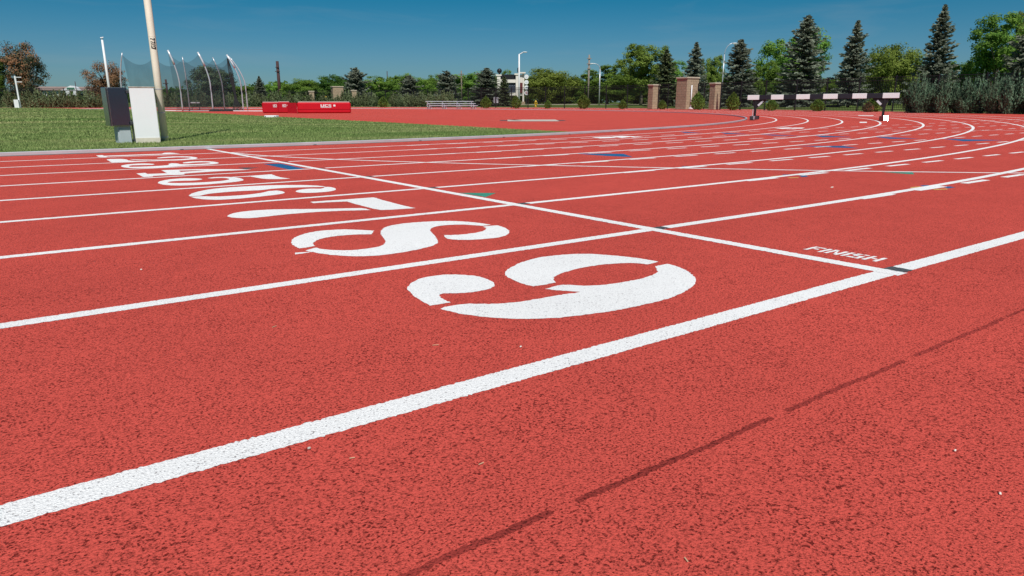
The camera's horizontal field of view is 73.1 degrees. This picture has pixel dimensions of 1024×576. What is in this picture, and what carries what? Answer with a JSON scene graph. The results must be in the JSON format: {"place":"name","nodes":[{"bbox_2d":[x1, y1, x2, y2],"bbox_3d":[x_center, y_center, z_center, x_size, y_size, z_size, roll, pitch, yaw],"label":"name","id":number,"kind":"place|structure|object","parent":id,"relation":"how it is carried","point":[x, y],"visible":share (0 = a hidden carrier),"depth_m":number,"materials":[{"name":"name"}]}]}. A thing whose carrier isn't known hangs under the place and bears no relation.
{"place":"outdoors","nodes":[
{"label":"outdoors","id":0,"kind":"place"},
{"bbox_2d":[0,107,566,151],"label":"infield","id":1,"kind":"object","parent":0,"point":[198,143],"visible":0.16,"depth_m":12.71,"materials":[{"name":"plant"}]},
{"bbox_2d":[13,76,21,107],"bbox_3d":[-39.875,-15.802,55.721,0.760,2.515,0.315,-3,15,-11],"label":"camera post","id":2,"kind":"object","parent":1,"relation":"on","point":[17,103],"visible":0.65,"depth_m":55.76,"materials":[{"name":"metal"}]},
{"bbox_2d":[100,37,109,86],"bbox_3d":[-25.798,-13.628,43.969,0.193,4.488,0.166,-11,18,-34],"label":"flag pole","id":3,"kind":"object","parent":1,"relation":"on","point":[106,68],"visible":0.77,"depth_m":43.76,"materials":[{"name":"metal"}]},
{"bbox_2d":[100,87,132,142],"bbox_3d":[-6.046,-2.625,10.582,0.288,0.865,0.321,-13,20,-40],"label":"control box","id":4,"kind":"object","parent":1,"relation":"on","point":[116,108],"visible":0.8,"depth_m":10.45,"materials":[{"name":"grey metal"}]},
{"bbox_2d":[107,88,130,125],"bbox_3d":[-5.938,-2.741,10.444,0.253,0.549,0.022,-13,20,-40],"label":"door","id":5,"kind":"structure","parent":4,"relation":"in","point":[118,99],"depth_m":10.43,"materials":[{"name":"black metal"}]},
{"bbox_2d":[126,87,160,142],"bbox_3d":[-5.736,-2.675,10.745,0.395,0.874,0.356,-8,17,-27],"label":"equipment cabinet","id":6,"kind":"object","parent":1,"relation":"on","point":[144,115],"visible":0.85,"depth_m":10.60,"materials":[{"name":"metal"}]},
{"bbox_2d":[143,0,168,140],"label":"goal post","id":7,"kind":"object","parent":1,"relation":"on","point":[155,68],"visible":0.96,"depth_m":10.80,"materials":[{"name":"metal"}]},
{"bbox_2d":[157,109,744,133],"bbox_3d":[-7.270,-12.801,50.082,28.920,0.001,69.654,-11,18,-34],"label":"jump area","id":8,"kind":"object","parent":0,"point":[575,120],"visible":0.84,"depth_m":30.53,"materials":[{"name":"red rubber"}]},
{"bbox_2d":[120,50,247,110],"bbox_3d":[-24.312,-15.805,52.899,8.467,4.340,5.754,0,15,1],"label":"throwing cage","id":9,"kind":"object","parent":8,"relation":"on","point":[236,103],"visible":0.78,"depth_m":51.37,"materials":[{"name":"metal"}]},
{"bbox_2d":[262,102,350,112],"bbox_3d":[-13.156,-11.558,44.112,5.297,0.693,4.300,-4,16,-16],"label":"landing mat","id":10,"kind":"object","parent":8,"relation":"on","point":[307,107],"visible":0.98,"depth_m":42.59,"materials":[{"name":"red plastic"}]},
{"bbox_2d":[425,101,477,108],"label":"bleachers","id":11,"kind":"object","parent":8,"relation":"on","point":[445,106],"visible":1,"depth_m":62.60,"materials":[{"name":"metal"}]},
{"bbox_2d":[2,102,983,112],"bbox_3d":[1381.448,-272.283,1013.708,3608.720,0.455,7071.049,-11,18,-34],"label":"ground","id":12,"kind":"structure","parent":0,"point":[638,106],"depth_m":75.29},
{"bbox_2d":[0,61,13,98],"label":"deciduous tree","id":13,"kind":"object","parent":12,"relation":"on","point":[2,78],"visible":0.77,"depth_m":91.91,"materials":[{"name":"green plant"}]},
{"bbox_2d":[0,39,51,97],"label":"deciduous tree","id":14,"kind":"object","parent":12,"relation":"on","point":[25,70],"visible":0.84,"depth_m":92.62,"materials":[{"name":"leaves"},{"name":"bark"}]},
{"bbox_2d":[35,86,96,97],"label":"apartment building","id":15,"kind":"structure","parent":12,"relation":"on","point":[70,88],"depth_m":158.24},
{"bbox_2d":[79,60,127,100],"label":"deciduous tree","id":16,"kind":"object","parent":12,"relation":"on","point":[114,78],"visible":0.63,"depth_m":98.70,"materials":[{"name":"brown plant"}]},
{"bbox_2d":[0,88,308,106],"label":"picket fence","id":17,"kind":"object","parent":12,"relation":"on","point":[230,91],"visible":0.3,"depth_m":79.27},
{"bbox_2d":[183,65,239,102],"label":"deciduous tree","id":18,"kind":"object","parent":12,"relation":"on","point":[201,75],"visible":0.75,"depth_m":94.22,"materials":[{"name":"green plant"}]},
{"bbox_2d":[224,92,233,106],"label":"juniper shrub","id":19,"kind":"object","parent":12,"relation":"on","point":[228,103],"visible":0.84,"depth_m":84.86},
{"bbox_2d":[227,85,255,103],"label":"deciduous tree","id":20,"kind":"object","parent":12,"relation":"on","point":[248,88],"visible":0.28,"depth_m":124.42,"materials":[{"name":"green plant"}]},
{"bbox_2d":[244,91,256,106],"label":"juniper shrub","id":21,"kind":"object","parent":12,"relation":"on","point":[250,99],"visible":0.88,"depth_m":85.93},
{"bbox_2d":[252,92,262,106],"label":"juniper shrub","id":22,"kind":"object","parent":12,"relation":"on","point":[255,104],"visible":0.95,"depth_m":86.08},
{"bbox_2d":[251,76,268,99],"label":"spruce tree","id":23,"kind":"object","parent":12,"relation":"on","point":[260,88],"visible":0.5,"depth_m":101.62,"materials":[{"name":"green plant"}]},
{"bbox_2d":[263,81,288,101],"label":"deciduous tree","id":24,"kind":"object","parent":12,"relation":"on","point":[273,88],"visible":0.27,"depth_m":120.22,"materials":[{"name":"green plant"}]},
{"bbox_2d":[275,61,281,98],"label":"utility pole","id":25,"kind":"object","parent":12,"relation":"on","point":[278,75],"visible":0.82,"depth_m":114.64,"materials":[{"name":"wood"}]},
{"bbox_2d":[279,78,328,99],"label":"deciduous tree","id":26,"kind":"object","parent":12,"relation":"on","point":[300,86],"visible":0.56,"depth_m":115.06,"materials":[{"name":"green plant"}]},
{"bbox_2d":[312,74,348,100],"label":"deciduous tree","id":27,"kind":"object","parent":12,"relation":"on","point":[326,83],"visible":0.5,"depth_m":117.30,"materials":[{"name":"green plant"}]},
{"bbox_2d":[330,86,343,101],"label":"stone pillar","id":28,"kind":"structure","parent":12,"relation":"on","point":[336,90],"depth_m":91.23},
{"bbox_2d":[342,90,353,106],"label":"juniper shrub","id":29,"kind":"object","parent":12,"relation":"on","point":[348,98],"visible":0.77,"depth_m":87.10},
{"bbox_2d":[351,92,360,106],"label":"juniper shrub","id":30,"kind":"object","parent":12,"relation":"on","point":[356,102],"visible":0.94,"depth_m":87.07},
{"bbox_2d":[342,67,372,104],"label":"spruce tree","id":31,"kind":"object","parent":12,"relation":"on","point":[355,81],"visible":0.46,"depth_m":101.13,"materials":[{"name":"green plant"}]},
{"bbox_2d":[359,91,369,106],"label":"juniper shrub","id":32,"kind":"object","parent":12,"relation":"on","point":[363,102],"visible":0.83,"depth_m":86.49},
{"bbox_2d":[366,92,378,106],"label":"juniper shrub","id":33,"kind":"object","parent":12,"relation":"on","point":[373,101],"visible":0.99,"depth_m":85.85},
{"bbox_2d":[363,75,400,101],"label":"deciduous tree","id":34,"kind":"object","parent":12,"relation":"on","point":[381,82],"visible":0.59,"depth_m":117.72,"materials":[{"name":"green plant"}]},
{"bbox_2d":[382,73,415,98],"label":"deciduous tree","id":35,"kind":"object","parent":12,"relation":"on","point":[399,78],"visible":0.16,"depth_m":123.57,"materials":[{"name":"green plant"}]},
{"bbox_2d":[394,75,422,100],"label":"spruce tree","id":36,"kind":"object","parent":12,"relation":"on","point":[408,84],"visible":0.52,"depth_m":99.37,"materials":[{"name":"green plant"}]},
{"bbox_2d":[414,73,439,99],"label":"deciduous tree","id":37,"kind":"object","parent":12,"relation":"on","point":[429,83],"visible":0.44,"depth_m":115.69,"materials":[{"name":"green plant"}]},
{"bbox_2d":[435,70,462,104],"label":"spruce tree","id":38,"kind":"object","parent":12,"relation":"on","point":[446,81],"visible":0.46,"depth_m":95.50,"materials":[{"name":"green plant"}]},
{"bbox_2d":[441,71,481,100],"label":"deciduous tree","id":39,"kind":"object","parent":12,"relation":"on","point":[469,79],"visible":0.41,"depth_m":116.29,"materials":[{"name":"green plant"}]},
{"bbox_2d":[467,68,501,105],"bbox_3d":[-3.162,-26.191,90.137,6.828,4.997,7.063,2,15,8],"label":"spruce tree","id":40,"kind":"object","parent":12,"relation":"on","point":[485,77],"visible":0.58,"depth_m":89.69,"materials":[{"name":"green plant"}]},
{"bbox_2d":[0,74,1001,102],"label":"distant wood","id":41,"kind":"object","parent":12,"relation":"on","point":[183,91],"visible":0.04,"depth_m":153.77,"materials":[{"name":"green plant"}]},
{"bbox_2d":[357,85,647,108],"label":"picket fence","id":42,"kind":"object","parent":12,"relation":"on","point":[627,92],"visible":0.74,"depth_m":70.55,"materials":[{"name":"metal"}]},
{"bbox_2d":[497,76,512,105],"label":"spruce tree","id":43,"kind":"object","parent":12,"relation":"on","point":[504,83],"visible":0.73,"depth_m":88.15,"materials":[{"name":"green plant"}]},
{"bbox_2d":[496,68,525,103],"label":"scoreboard tower","id":44,"kind":"structure","parent":12,"relation":"on","point":[512,79],"depth_m":103.36,"materials":[{"name":"stone"}]},
{"bbox_2d":[518,52,526,98],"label":"street lamp","id":45,"kind":"object","parent":12,"relation":"on","point":[519,72],"visible":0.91,"depth_m":85.89,"materials":[{"name":"metal"}]},
{"bbox_2d":[512,68,584,103],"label":"deciduous tree","id":46,"kind":"object","parent":12,"relation":"on","point":[548,79],"visible":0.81,"depth_m":108.83,"materials":[{"name":"green plant"}]},
{"bbox_2d":[571,73,602,99],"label":"deciduous tree","id":47,"kind":"object","parent":12,"relation":"on","point":[580,92],"visible":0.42,"depth_m":110.41,"materials":[{"name":"green plant"}]},
{"bbox_2d":[583,64,626,103],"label":"deciduous tree","id":48,"kind":"object","parent":12,"relation":"on","point":[607,76],"visible":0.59,"depth_m":106.44,"materials":[{"name":"green plant"}]},
{"bbox_2d":[601,74,647,103],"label":"deciduous tree","id":49,"kind":"object","parent":12,"relation":"on","point":[620,95],"visible":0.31,"depth_m":102.87,"materials":[{"name":"green plant"}]},
{"bbox_2d":[614,43,670,105],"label":"deciduous tree","id":50,"kind":"object","parent":12,"relation":"on","point":[634,74],"visible":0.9,"depth_m":87.21,"materials":[{"name":"green plant"}]},
{"bbox_2d":[647,84,660,108],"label":"stone pillar","id":51,"kind":"structure","parent":12,"relation":"on","point":[652,96],"depth_m":59.77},
{"bbox_2d":[657,84,676,108],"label":"iron gate","id":52,"kind":"structure","parent":51,"relation":"attached to","point":[667,92],"depth_m":58.79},
{"bbox_2d":[643,49,678,105],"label":"spruce tree","id":53,"kind":"object","parent":12,"relation":"on","point":[664,77],"visible":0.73,"depth_m":79.89,"materials":[{"name":"green plant"}]},
{"bbox_2d":[668,60,685,96],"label":"deciduous tree","id":54,"kind":"object","parent":12,"relation":"on","point":[678,72],"visible":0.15,"depth_m":93.07,"materials":[{"name":"green plant"}]},
{"bbox_2d":[675,77,699,108],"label":"stone pillar","id":55,"kind":"structure","parent":12,"relation":"on","point":[683,92],"depth_m":56.65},
{"bbox_2d":[698,83,709,108],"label":"iron gate","id":56,"kind":"structure","parent":55,"relation":"attached to","point":[705,84],"depth_m":55.75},
{"bbox_2d":[673,42,709,105],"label":"spruce tree","id":57,"kind":"object","parent":12,"relation":"on","point":[694,68],"visible":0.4,"depth_m":75.97,"materials":[{"name":"green plant"}]},
{"bbox_2d":[701,54,725,91],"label":"deciduous tree","id":58,"kind":"object","parent":12,"relation":"on","point":[711,68],"visible":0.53,"depth_m":85.39,"materials":[{"name":"green plant"}]},
{"bbox_2d":[708,83,722,109],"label":"stone pillar","id":59,"kind":"structure","parent":12,"relation":"on","point":[714,96],"depth_m":54.69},
{"bbox_2d":[707,39,760,106],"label":"spruce tree","id":60,"kind":"object","parent":12,"relation":"on","point":[740,56],"visible":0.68,"depth_m":70.19,"materials":[{"name":"green plant"}]},
{"bbox_2d":[744,59,782,95],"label":"deciduous tree","id":61,"kind":"object","parent":12,"relation":"on","point":[760,72],"visible":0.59,"depth_m":85.41,"materials":[{"name":"green plant"}]},
{"bbox_2d":[752,26,833,91],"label":"deciduous tree","id":62,"kind":"object","parent":12,"relation":"on","point":[770,49],"visible":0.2,"depth_m":86.76,"materials":[{"name":"green plant"}]},
{"bbox_2d":[767,15,833,107],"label":"spruce tree","id":63,"kind":"object","parent":12,"relation":"on","point":[804,40],"visible":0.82,"depth_m":66.09,"materials":[{"name":"green plant"}]},
{"bbox_2d":[814,77,838,101],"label":"deciduous tree","id":64,"kind":"object","parent":12,"relation":"on","point":[823,87],"visible":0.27,"depth_m":94.83,"materials":[{"name":"green plant"}]},
{"bbox_2d":[824,20,873,106],"bbox_3d":[31.018,-20.277,62.889,4.309,7.781,4.423,9,18,30],"label":"spruce tree","id":65,"kind":"object","parent":12,"relation":"on","point":[852,61],"visible":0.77,"depth_m":62.50,"materials":[{"name":"green plant"}]},
{"bbox_2d":[719,72,1023,111],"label":"picket fence","id":66,"kind":"object","parent":12,"relation":"on","point":[724,96],"visible":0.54,"depth_m":44.87,"materials":[{"name":"metal"}]},
{"bbox_2d":[862,42,926,104],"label":"deciduous tree","id":67,"kind":"object","parent":12,"relation":"on","point":[890,63],"visible":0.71,"depth_m":73.25,"materials":[{"name":"green plant"}]},
{"bbox_2d":[894,4,960,106],"bbox_3d":[36.243,-19.667,59.061,4.860,8.606,4.879,-5,16,-19],"label":"spruce tree","id":68,"kind":"object","parent":12,"relation":"on","point":[939,63],"visible":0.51,"depth_m":58.41,"materials":[{"name":"green plant"}]},
{"bbox_2d":[943,56,987,90],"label":"deciduous tree","id":69,"kind":"object","parent":12,"relation":"on","point":[964,68],"visible":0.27,"depth_m":79.40,"materials":[{"name":"green plant"}]},
{"bbox_2d":[964,11,1023,90],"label":"deciduous tree","id":70,"kind":"object","parent":12,"relation":"on","point":[996,44],"visible":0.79,"depth_m":73.58,"materials":[{"name":"green plant"}]},
{"bbox_2d":[990,35,1023,96],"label":"spruce tree","id":71,"kind":"object","parent":12,"relation":"on","point":[1016,66],"visible":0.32,"depth_m":53.41,"materials":[{"name":"green plant"}]},
{"bbox_2d":[1008,10,1023,83],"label":"deciduous tree","id":72,"kind":"object","parent":12,"relation":"on","point":[1022,15],"visible":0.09,"depth_m":83.31,"materials":[{"name":"green plant"}]},
{"label":"planting bed","id":73,"kind":"structure","parent":12,"relation":"on","visible":0},
{"bbox_2d":[2,89,14,107],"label":"juniper shrub","id":74,"kind":"object","parent":73,"relation":"on","point":[7,99],"visible":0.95,"depth_m":73.23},
{"bbox_2d":[20,88,33,107],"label":"juniper shrub","id":75,"kind":"object","parent":73,"relation":"on","point":[26,103],"visible":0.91,"depth_m":73.53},
{"bbox_2d":[30,88,45,107],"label":"juniper shrub","id":76,"kind":"object","parent":73,"relation":"on","point":[36,99],"visible":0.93,"depth_m":73.63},
{"bbox_2d":[163,93,174,106],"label":"juniper shrub","id":77,"kind":"object","parent":73,"relation":"on","point":[167,103],"visible":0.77,"depth_m":81.16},
{"bbox_2d":[169,92,180,106],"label":"juniper shrub","id":78,"kind":"object","parent":73,"relation":"on","point":[176,100],"visible":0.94,"depth_m":81.58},
{"bbox_2d":[197,92,209,106],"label":"juniper shrub","id":79,"kind":"object","parent":73,"relation":"on","point":[204,102],"visible":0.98,"depth_m":83.40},
{"bbox_2d":[394,91,403,106],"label":"juniper shrub","id":80,"kind":"object","parent":73,"relation":"on","point":[399,103],"visible":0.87,"depth_m":83.54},
{"bbox_2d":[408,91,417,106],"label":"juniper shrub","id":81,"kind":"object","parent":73,"relation":"on","point":[411,102],"visible":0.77,"depth_m":82.35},
{"bbox_2d":[414,90,426,106],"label":"juniper shrub","id":82,"kind":"object","parent":73,"relation":"on","point":[421,101],"visible":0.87,"depth_m":81.42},
{"bbox_2d":[444,90,457,106],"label":"juniper shrub","id":83,"kind":"object","parent":73,"relation":"on","point":[448,98],"visible":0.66,"depth_m":78.37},
{"bbox_2d":[0,107,1023,575],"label":"running track","id":84,"kind":"structure","parent":0,"point":[756,347],"depth_m":1.56,"materials":[{"name":"red rubber"}]},
{"bbox_2d":[40,91,56,107],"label":"juniper shrub","id":85,"kind":"object","parent":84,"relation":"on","point":[46,104],"visible":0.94,"depth_m":73.85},
{"bbox_2d":[48,89,58,107],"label":"juniper shrub","id":86,"kind":"object","parent":84,"relation":"on","point":[54,99],"visible":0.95,"depth_m":73.91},
{"bbox_2d":[51,89,69,107],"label":"juniper shrub","id":87,"kind":"object","parent":84,"relation":"on","point":[60,103],"visible":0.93,"depth_m":74.05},
{"bbox_2d":[63,89,76,107],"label":"juniper shrub","id":88,"kind":"object","parent":84,"relation":"on","point":[69,103],"visible":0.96,"depth_m":74.21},
{"bbox_2d":[72,90,85,107],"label":"juniper shrub","id":89,"kind":"object","parent":84,"relation":"on","point":[78,104],"visible":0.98,"depth_m":74.41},
{"bbox_2d":[79,89,95,107],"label":"juniper shrub","id":90,"kind":"object","parent":84,"relation":"on","point":[87,103],"visible":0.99,"depth_m":74.53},
{"bbox_2d":[90,91,102,107],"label":"juniper shrub","id":91,"kind":"object","parent":84,"relation":"on","point":[98,103],"visible":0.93,"depth_m":75.02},
{"bbox_2d":[0,108,746,155],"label":"track kerb","id":92,"kind":"structure","parent":84,"relation":"on","point":[217,146],"depth_m":11.21,"materials":[{"name":"metal"}]},
{"bbox_2d":[480,96,491,107],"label":"round shrub","id":93,"kind":"object","parent":84,"relation":"on","point":[486,101],"visible":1,"depth_m":69.31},
{"bbox_2d":[511,95,520,107],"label":"round shrub","id":94,"kind":"object","parent":84,"relation":"on","point":[516,101],"visible":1,"depth_m":67.38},
{"bbox_2d":[577,94,590,108],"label":"round shrub","id":95,"kind":"object","parent":84,"relation":"on","point":[583,101],"visible":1,"depth_m":63.48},
{"bbox_2d":[690,91,704,109],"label":"round shrub","id":96,"kind":"object","parent":84,"relation":"on","point":[699,98],"visible":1,"depth_m":53.80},
{"bbox_2d":[725,92,740,109],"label":"round shrub","id":97,"kind":"object","parent":84,"relation":"on","point":[734,98],"visible":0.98,"depth_m":50.93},
{"bbox_2d":[765,100,777,110],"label":"round shrub","id":98,"kind":"object","parent":84,"relation":"on","point":[773,106],"visible":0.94,"depth_m":47.70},
{"bbox_2d":[810,99,825,110],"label":"round shrub","id":99,"kind":"object","parent":84,"relation":"on","point":[816,104],"visible":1,"depth_m":44.32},
{"bbox_2d":[747,93,899,120],"bbox_3d":[10.923,-6.455,24.592,4.983,0.931,0.950,9,18,31],"label":"steeplechase barrier","id":100,"kind":"object","parent":84,"relation":"on","point":[881,99],"visible":1,"depth_m":24.29,"materials":[{"name":"white paint"}]},
{"bbox_2d":[862,102,874,111],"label":"withered shrub","id":101,"kind":"object","parent":84,"relation":"on","point":[867,106],"visible":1,"depth_m":40.50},
{"bbox_2d":[864,98,881,111],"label":"round shrub","id":102,"kind":"object","parent":84,"relation":"on","point":[876,105],"visible":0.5,"depth_m":40.90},
{"bbox_2d":[900,76,922,112],"bbox_3d":[21.567,-10.398,37.033,1.120,2.075,1.096,-7,17,-25],"label":"juniper shrub","id":103,"kind":"object","parent":84,"relation":"on","point":[906,101],"visible":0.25,"depth_m":37.10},
{"bbox_2d":[907,71,935,112],"bbox_3d":[21.462,-10.282,36.236,1.354,2.270,1.389,-6,16,-21],"label":"juniper shrub","id":104,"kind":"object","parent":84,"relation":"on","point":[923,95],"visible":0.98,"depth_m":36.13,"materials":[{"name":"plant"}]},
{"bbox_2d":[924,78,939,112],"bbox_3d":[22.228,-10.104,36.317,1.179,1.853,1.153,6,16,20],"label":"juniper shrub","id":105,"kind":"object","parent":84,"relation":"on","point":[930,106],"visible":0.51,"depth_m":36.20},
{"bbox_2d":[931,69,958,112],"bbox_3d":[22.212,-10.066,35.397,1.310,2.296,1.339,0,15,-1],"label":"juniper shrub","id":106,"kind":"object","parent":84,"relation":"on","point":[942,102],"visible":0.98,"depth_m":35.23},
{"bbox_2d":[948,74,969,112],"bbox_3d":[22.925,-9.933,35.376,1.353,2.030,1.319,-3,15,-12],"label":"juniper shrub","id":107,"kind":"object","parent":84,"relation":"on","point":[965,85],"visible":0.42,"depth_m":35.28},
{"bbox_2d":[954,78,978,113],"bbox_3d":[22.858,-9.627,34.543,1.098,1.853,1.123,-1,15,-4],"label":"juniper shrub","id":108,"kind":"object","parent":84,"relation":"on","point":[960,105],"visible":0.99,"depth_m":34.55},
{"bbox_2d":[964,69,990,113],"bbox_3d":[23.454,-9.834,34.602,1.362,2.260,1.333,-1,15,-4],"label":"juniper shrub","id":109,"kind":"object","parent":84,"relation":"on","point":[977,109],"visible":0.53,"depth_m":34.54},
{"bbox_2d":[980,70,1010,113],"bbox_3d":[23.476,-9.523,33.541,1.304,2.200,1.338,10,18,32],"label":"juniper shrub","id":110,"kind":"object","parent":84,"relation":"on","point":[991,101],"visible":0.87,"depth_m":33.46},
{"bbox_2d":[997,69,1023,113],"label":"juniper shrub","id":111,"kind":"object","parent":84,"relation":"on","point":[1006,103],"visible":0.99,"depth_m":32.81,"materials":[{"name":"plant"}]},
{"bbox_2d":[1013,81,1023,113],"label":"juniper shrub","id":112,"kind":"object","parent":84,"relation":"on","point":[1021,110],"visible":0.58,"depth_m":32.92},
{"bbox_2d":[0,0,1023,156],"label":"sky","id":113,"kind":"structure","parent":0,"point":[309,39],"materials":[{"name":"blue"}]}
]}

